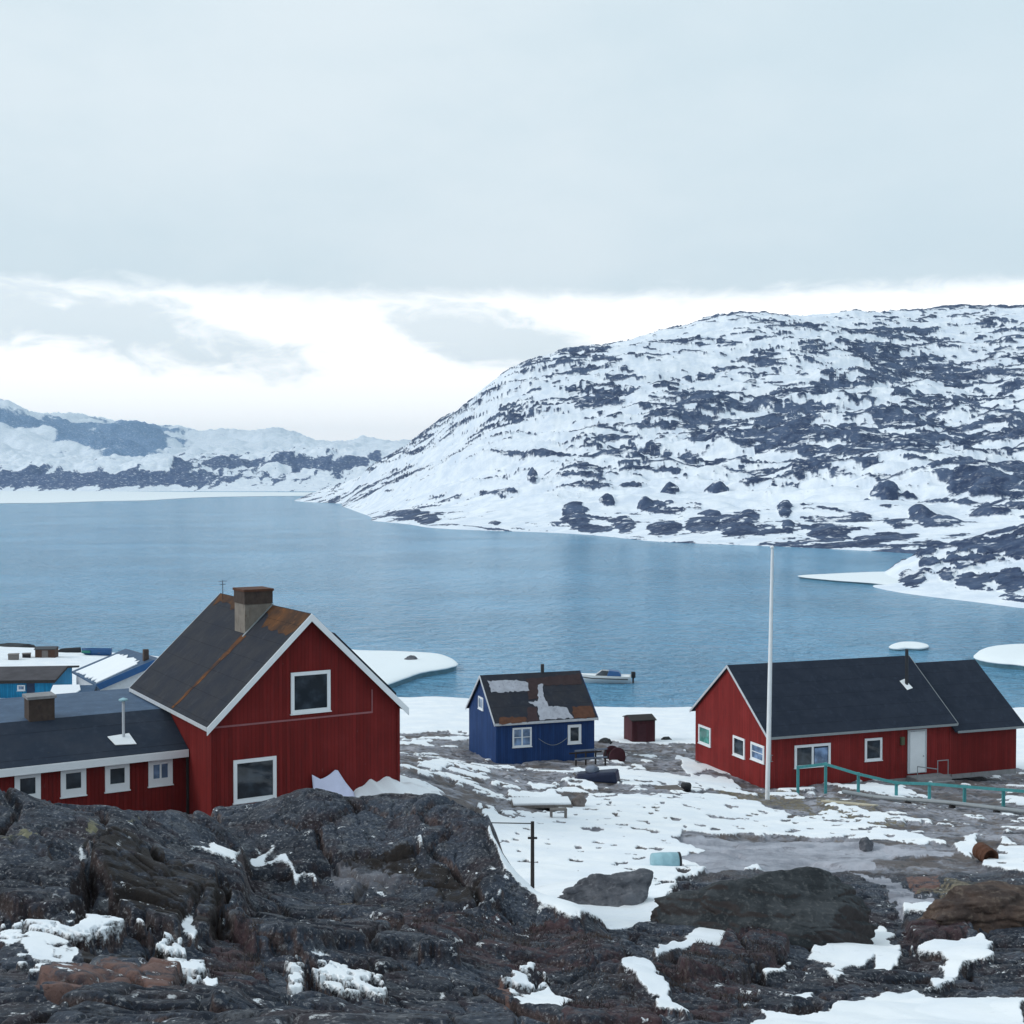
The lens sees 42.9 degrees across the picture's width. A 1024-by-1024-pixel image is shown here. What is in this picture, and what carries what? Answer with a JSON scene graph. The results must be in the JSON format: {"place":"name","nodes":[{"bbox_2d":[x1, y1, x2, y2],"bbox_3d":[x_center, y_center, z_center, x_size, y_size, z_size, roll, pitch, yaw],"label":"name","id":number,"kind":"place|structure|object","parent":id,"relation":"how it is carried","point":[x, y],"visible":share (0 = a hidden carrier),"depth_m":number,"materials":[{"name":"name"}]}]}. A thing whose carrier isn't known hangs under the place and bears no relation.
{"place":"outdoors","nodes":[
{"label":"outdoors","id":0,"kind":"place"},
{"bbox_2d":[0,491,313,503],"bbox_3d":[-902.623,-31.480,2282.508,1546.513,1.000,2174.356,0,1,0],"label":"sea ice","id":1,"kind":"structure","parent":0,"point":[20,497],"depth_m":1968.38,"materials":[{"name":"white ice"}]},
{"bbox_2d":[0,446,393,490],"bbox_3d":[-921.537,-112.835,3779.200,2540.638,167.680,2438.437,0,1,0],"label":"shore","id":2,"kind":"structure","parent":0,"point":[307,468],"depth_m":3320.76,"materials":[{"name":"white snow"}]},
{"bbox_2d":[0,399,410,457],"bbox_3d":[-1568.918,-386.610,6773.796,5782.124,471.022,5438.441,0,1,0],"label":"mountain","id":3,"kind":"structure","parent":0,"point":[23,431],"depth_m":6070.32,"materials":[{"name":"white snow"}]},
{"bbox_2d":[0,491,1023,707],"bbox_3d":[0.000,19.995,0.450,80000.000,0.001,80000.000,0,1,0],"label":"water","id":4,"kind":"structure","parent":0,"point":[671,624],"depth_m":233.20,"materials":[{"name":"blue liquid"}]},
{"bbox_2d":[0,643,35,647],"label":"boulder","id":5,"kind":"object","parent":4,"relation":"in","point":[17,645],"visible":0.48,"depth_m":156.59,"materials":[{"name":"stone"}]},
{"bbox_2d":[352,649,457,687],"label":"ice shelf","id":6,"kind":"object","parent":4,"relation":"in","point":[392,669],"visible":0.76,"depth_m":137.49,"materials":[{"name":"white ice"}]},
{"bbox_2d":[405,655,417,659],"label":"boulder","id":7,"kind":"object","parent":6,"relation":"on","point":[411,657],"visible":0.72,"depth_m":141.16,"materials":[{"name":"grey stone"}]},
{"bbox_2d":[581,669,635,683],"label":"motorboat","id":8,"kind":"object","parent":4,"relation":"on","point":[611,676],"visible":0.86,"depth_m":129.77,"materials":[{"name":"white paint"}]},
{"bbox_2d":[798,572,898,584],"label":"ice shelf","id":9,"kind":"object","parent":4,"relation":"in","point":[876,578],"visible":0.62,"depth_m":266.03,"materials":[{"name":"white ice"}]},
{"bbox_2d":[889,641,928,650],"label":"ice floe","id":10,"kind":"object","parent":4,"relation":"on","point":[910,646],"visible":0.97,"depth_m":155.85,"materials":[{"name":"white ice"}]},
{"bbox_2d":[974,644,1023,670],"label":"ice floe","id":11,"kind":"object","parent":4,"relation":"on","point":[1009,656],"visible":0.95,"depth_m":142.53,"materials":[{"name":"white ice"}]},
{"bbox_2d":[0,647,1023,1023],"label":"ground","id":12,"kind":"structure","parent":0,"point":[714,825],"depth_m":38.70,"materials":[{"name":"white snow"}]},
{"bbox_2d":[8,653,19,659],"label":"crate","id":13,"kind":"object","parent":12,"relation":"on","point":[13,656],"visible":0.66,"depth_m":132.69,"materials":[{"name":"grey wood"}]},
{"bbox_2d":[22,653,30,657],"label":"crate","id":14,"kind":"object","parent":12,"relation":"on","point":[26,655],"visible":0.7,"depth_m":134.94,"materials":[{"name":"grey wood"}]},
{"bbox_2d":[0,665,78,697],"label":"turquoise shed","id":15,"kind":"structure","parent":12,"relation":"on","point":[17,681],"depth_m":96.41,"materials":[{"name":"wood"}]},
{"bbox_2d":[17,685,24,690],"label":"window","id":16,"kind":"structure","parent":15,"relation":"in","point":[19,687],"depth_m":96.05,"materials":[{"name":"white paint"}]},
{"bbox_2d":[26,683,34,692],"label":"door","id":17,"kind":"structure","parent":15,"relation":"in","point":[30,686],"depth_m":96.12,"materials":[{"name":"blue wood"}]},
{"bbox_2d":[34,646,59,657],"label":"brown hut","id":18,"kind":"object","parent":12,"relation":"on","point":[46,651],"visible":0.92,"depth_m":135.58,"materials":[{"name":"brown wood"}]},
{"bbox_2d":[42,650,47,657],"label":"door","id":19,"kind":"structure","parent":18,"relation":"in","point":[44,653],"depth_m":135.52,"materials":[{"name":"grey wood"}]},
{"bbox_2d":[58,647,80,652],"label":"rowing boat","id":20,"kind":"object","parent":12,"relation":"on","point":[72,650],"visible":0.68,"depth_m":142.78,"materials":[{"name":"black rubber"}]},
{"bbox_2d":[50,684,99,693],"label":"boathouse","id":21,"kind":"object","parent":12,"relation":"on","point":[58,689],"visible":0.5,"depth_m":89.12,"materials":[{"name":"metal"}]},
{"bbox_2d":[0,688,188,813],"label":"red annex","id":22,"kind":"object","parent":12,"relation":"on","point":[124,749],"visible":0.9,"depth_m":45.88,"materials":[{"name":"wood"}]},
{"bbox_2d":[14,773,40,798],"bbox_3d":[-16.294,9.264,43.870,0.836,0.978,0.055,-1,2,-31],"label":"window","id":23,"kind":"structure","parent":22,"relation":"in","point":[30,784],"depth_m":43.90,"materials":[{"name":"white paint"}]},
{"bbox_2d":[60,768,86,798],"bbox_3d":[-15.003,9.257,44.628,0.904,1.004,0.085,-1,2,-31],"label":"window","id":24,"kind":"structure","parent":22,"relation":"in","point":[73,782],"depth_m":44.63,"materials":[{"name":"white paint"}]},
{"bbox_2d":[104,763,130,793],"bbox_3d":[-13.731,9.248,45.390,0.898,0.993,0.085,-1,2,-31],"label":"window","id":25,"kind":"structure","parent":22,"relation":"in","point":[117,777],"depth_m":45.39,"materials":[{"name":"white paint"}]},
{"bbox_2d":[147,759,173,787],"bbox_3d":[-12.436,9.236,46.166,0.916,0.959,0.085,-1,2,-31],"label":"window","id":26,"kind":"structure","parent":22,"relation":"in","point":[160,772],"depth_m":46.15,"materials":[{"name":"white paint"}]},
{"bbox_2d":[81,648,111,655],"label":"shipping container","id":27,"kind":"object","parent":12,"relation":"on","point":[97,651],"visible":0.96,"depth_m":139.78,"materials":[{"name":"blue metal"}]},
{"bbox_2d":[71,649,156,690],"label":"white house","id":28,"kind":"structure","parent":12,"relation":"on","point":[124,668],"depth_m":94.68,"materials":[{"name":"paint"}]},
{"bbox_2d":[129,580,408,815],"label":"red house","id":29,"kind":"structure","parent":12,"relation":"on","point":[257,694],"depth_m":46.23,"materials":[{"name":"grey wood"}]},
{"bbox_2d":[233,756,276,804],"bbox_3d":[-8.851,9.241,44.953,1.600,1.506,0.090,-1,2,-31],"label":"window","id":30,"kind":"structure","parent":29,"relation":"in","point":[254,779],"depth_m":44.96,"materials":[{"name":"white paint"}]},
{"bbox_2d":[290,670,331,715],"bbox_3d":[-7.086,6.356,45.946,1.544,1.486,0.090,-1,2,-31],"label":"window","id":31,"kind":"structure","parent":29,"relation":"in","point":[310,690],"depth_m":45.96,"materials":[{"name":"white paint"}]},
{"bbox_2d":[0,788,609,1023],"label":"rock outcrop","id":32,"kind":"object","parent":12,"relation":"on","point":[106,910],"visible":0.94,"depth_m":18.33,"materials":[{"name":"grey stone"}]},
{"bbox_2d":[312,770,354,796],"bbox_3d":[-6.166,9.920,46.026,1.577,1.476,0.846,-1,2,-31],"label":"plastic sheet","id":33,"kind":"object","parent":12,"relation":"on","point":[334,781],"visible":0.41,"depth_m":46.22,"materials":[{"name":"white plastic"}]},
{"bbox_2d":[354,776,442,796],"bbox_3d":[-3.387,11.099,46.323,3.706,2.940,4.070,-1,2,-31],"label":"snowdrift","id":34,"kind":"object","parent":12,"relation":"on","point":[386,784],"visible":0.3,"depth_m":47.10,"materials":[{"name":"white snow"}]},
{"bbox_2d":[492,821,536,887],"bbox_3d":[-0.132,8.854,34.148,0.220,1.992,2.459,-1,2,-35],"label":"fence post","id":35,"kind":"object","parent":12,"relation":"on","point":[532,837],"visible":0.73,"depth_m":33.16,"materials":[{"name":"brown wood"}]},
{"bbox_2d":[465,664,597,763],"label":"blue cottage","id":36,"kind":"structure","parent":12,"relation":"on","point":[519,718],"depth_m":77.90,"materials":[{"name":"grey wood"}]},
{"bbox_2d":[477,696,483,710],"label":"window","id":37,"kind":"structure","parent":36,"relation":"in","point":[480,700],"depth_m":79.09,"materials":[{"name":"white paint"}]},
{"bbox_2d":[512,727,531,747],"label":"window","id":38,"kind":"structure","parent":36,"relation":"in","point":[521,737],"depth_m":76.77,"materials":[{"name":"white paint"}]},
{"bbox_2d":[567,724,581,744],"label":"window","id":39,"kind":"structure","parent":36,"relation":"in","point":[574,731],"depth_m":77.82,"materials":[{"name":"white paint"}]},
{"bbox_2d":[511,796,572,811],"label":"platform","id":40,"kind":"structure","parent":12,"relation":"on","point":[544,802],"depth_m":53.83,"materials":[{"name":"white wood"}]},
{"bbox_2d":[550,807,566,817],"bbox_3d":[1.790,11.709,50.276,0.640,0.560,0.300,0,1,-6],"label":"trestle","id":41,"kind":"object","parent":12,"relation":"on","point":[564,809],"visible":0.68,"depth_m":50.15,"materials":[{"name":"grey wood"}]},
{"bbox_2d":[206,899,928,1023],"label":"heath","id":42,"kind":"object","parent":12,"relation":"on","point":[671,982],"visible":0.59,"depth_m":19.83,"materials":[{"name":"brown plant"}]},
{"bbox_2d":[571,794,586,806],"bbox_3d":[2.762,12.170,54.326,0.697,0.876,0.625,0,1,-11],"label":"boulder","id":43,"kind":"object","parent":12,"relation":"on","point":[579,800],"visible":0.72,"depth_m":54.12,"materials":[{"name":"beige stone"}]},
{"bbox_2d":[569,748,606,765],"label":"picnic table","id":44,"kind":"object","parent":12,"relation":"on","point":[576,752],"visible":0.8,"depth_m":74.37,"materials":[{"name":"grey wood"}]},
{"bbox_2d":[570,765,619,784],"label":"barrel","id":45,"kind":"object","parent":12,"relation":"on","point":[593,773],"visible":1,"depth_m":65.90,"materials":[{"name":"blue plastic"}]},
{"bbox_2d":[557,868,652,906],"bbox_3d":[2.091,9.081,30.164,2.406,1.727,1.756,0,1,-3],"label":"boulder","id":46,"kind":"object","parent":12,"relation":"on","point":[619,889],"visible":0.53,"depth_m":29.79,"materials":[{"name":"grey stone"}]},
{"bbox_2d":[598,738,612,743],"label":"boulder","id":47,"kind":"object","parent":12,"relation":"on","point":[604,740],"visible":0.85,"depth_m":87.67,"materials":[{"name":"stone"}]},
{"bbox_2d":[603,745,625,761],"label":"cable drum","id":48,"kind":"object","parent":12,"relation":"on","point":[615,753],"visible":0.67,"depth_m":77.14,"materials":[{"name":"red paint"}]},
{"bbox_2d":[622,714,656,741],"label":"red shed","id":49,"kind":"structure","parent":12,"relation":"on","point":[639,727],"depth_m":88.65,"materials":[{"name":"brown wood"}]},
{"bbox_2d":[637,724,645,741],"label":"door","id":50,"kind":"structure","parent":49,"relation":"in","point":[641,729],"depth_m":88.49,"materials":[{"name":"red paint"}]},
{"bbox_2d":[650,852,681,865],"bbox_3d":[4.526,10.274,38.361,0.865,0.533,0.528,0,1,-7],"label":"barrel","id":51,"kind":"object","parent":12,"relation":"on","point":[666,859],"visible":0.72,"depth_m":38.16,"materials":[{"name":"blue plastic"}]},
{"bbox_2d":[654,785,683,790],"bbox_3d":[7.639,13.527,63.462,1.200,0.220,1.020,0,1,-11],"label":"pallet","id":52,"kind":"object","parent":12,"relation":"on","point":[672,787],"visible":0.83,"depth_m":63.50,"materials":[{"name":"grey wood"}]},
{"bbox_2d":[681,782,691,791],"bbox_3d":[8.606,13.593,64.453,0.540,0.420,0.532,0,1,0],"label":"bucket","id":53,"kind":"object","parent":12,"relation":"on","point":[686,786],"visible":0.89,"depth_m":64.25,"materials":[{"name":"black plastic"}]},
{"bbox_2d":[650,866,877,951],"bbox_3d":[4.989,8.154,25.622,4.523,2.104,2.908,0,1,5],"label":"boulder","id":54,"kind":"object","parent":12,"relation":"on","point":[807,908],"visible":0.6,"depth_m":25.29,"materials":[{"name":"stone"}]},
{"bbox_2d":[765,545,773,799],"bbox_3d":[12.682,7.953,64.195,0.392,12.627,0.230,0,1,0],"label":"flagpole","id":55,"kind":"object","parent":12,"relation":"on","point":[768,738],"visible":0.98,"depth_m":64.14,"materials":[{"name":"white metal"}]},
{"bbox_2d":[821,800,878,805],"bbox_3d":[15.388,13.299,59.564,0.280,0.708,3.816,-1,1,-23],"label":"plank","id":56,"kind":"object","parent":12,"relation":"on","point":[851,803],"visible":1,"depth_m":59.44,"materials":[{"name":"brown wood"}]},
{"bbox_2d":[689,649,1023,788],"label":"red house","id":57,"kind":"structure","parent":12,"relation":"on","point":[906,717],"depth_m":73.94,"materials":[{"name":"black wood"}]},
{"bbox_2d":[697,724,710,747],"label":"window","id":58,"kind":"structure","parent":57,"relation":"in","point":[704,733],"depth_m":76.88,"materials":[{"name":"white paint"}]},
{"bbox_2d":[732,735,744,759],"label":"window","id":59,"kind":"structure","parent":57,"relation":"in","point":[738,742],"depth_m":73.00,"materials":[{"name":"white paint"}]},
{"bbox_2d":[750,741,764,764],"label":"window","id":60,"kind":"structure","parent":57,"relation":"in","point":[757,751],"depth_m":71.14,"materials":[{"name":"white paint"}]},
{"bbox_2d":[794,743,830,768],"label":"window","id":61,"kind":"structure","parent":57,"relation":"in","point":[808,754],"depth_m":71.24,"materials":[{"name":"white paint"}]},
{"bbox_2d":[864,737,882,761],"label":"window","id":62,"kind":"structure","parent":57,"relation":"in","point":[873,746],"depth_m":72.56,"materials":[{"name":"white paint"}]},
{"bbox_2d":[907,729,926,773],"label":"door","id":63,"kind":"structure","parent":57,"relation":"in","point":[916,739],"depth_m":73.47,"materials":[{"name":"white paint"}]},
{"bbox_2d":[859,837,873,851],"bbox_3d":[11.773,11.072,43.250,0.428,0.589,0.458,0,1,-11],"label":"boulder","id":64,"kind":"object","parent":12,"relation":"on","point":[866,844],"visible":0.96,"depth_m":43.11,"materials":[{"name":"grey stone"}]},
{"bbox_2d":[796,762,1023,806],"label":"railing","id":65,"kind":"object","parent":12,"relation":"on","point":[896,783],"visible":0.79,"depth_m":64.76,"materials":[{"name":"teal paint"}]},
{"bbox_2d":[842,790,1023,813],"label":"water pipe","id":66,"kind":"object","parent":12,"relation":"on","point":[954,804],"visible":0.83,"depth_m":60.66,"materials":[{"name":"grey metal"}]},
{"bbox_2d":[916,880,1023,933],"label":"boulder","id":67,"kind":"object","parent":12,"relation":"on","point":[987,906],"visible":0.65,"depth_m":26.80,"materials":[{"name":"brown stone"}]},
{"bbox_2d":[972,842,998,861],"bbox_3d":[14.110,10.197,38.870,0.527,0.574,0.674,0,1,-11],"label":"oil drum","id":68,"kind":"object","parent":12,"relation":"on","point":[982,851],"visible":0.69,"depth_m":38.84,"materials":[{"name":"brown metal"}]},
{"bbox_2d":[0,0,1023,440],"label":"sky","id":69,"kind":"structure","parent":0,"point":[330,220],"materials":[{"name":"white"}]},
{"bbox_2d":[294,304,1023,553],"bbox_3d":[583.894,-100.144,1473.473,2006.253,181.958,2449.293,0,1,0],"label":"hill","id":70,"kind":"structure","parent":0,"point":[899,431],"depth_m":738.55,"materials":[{"name":"white snow"}]},
{"bbox_2d":[873,523,1023,607],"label":"headland","id":71,"kind":"structure","parent":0,"point":[987,567],"depth_m":252.50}
]}

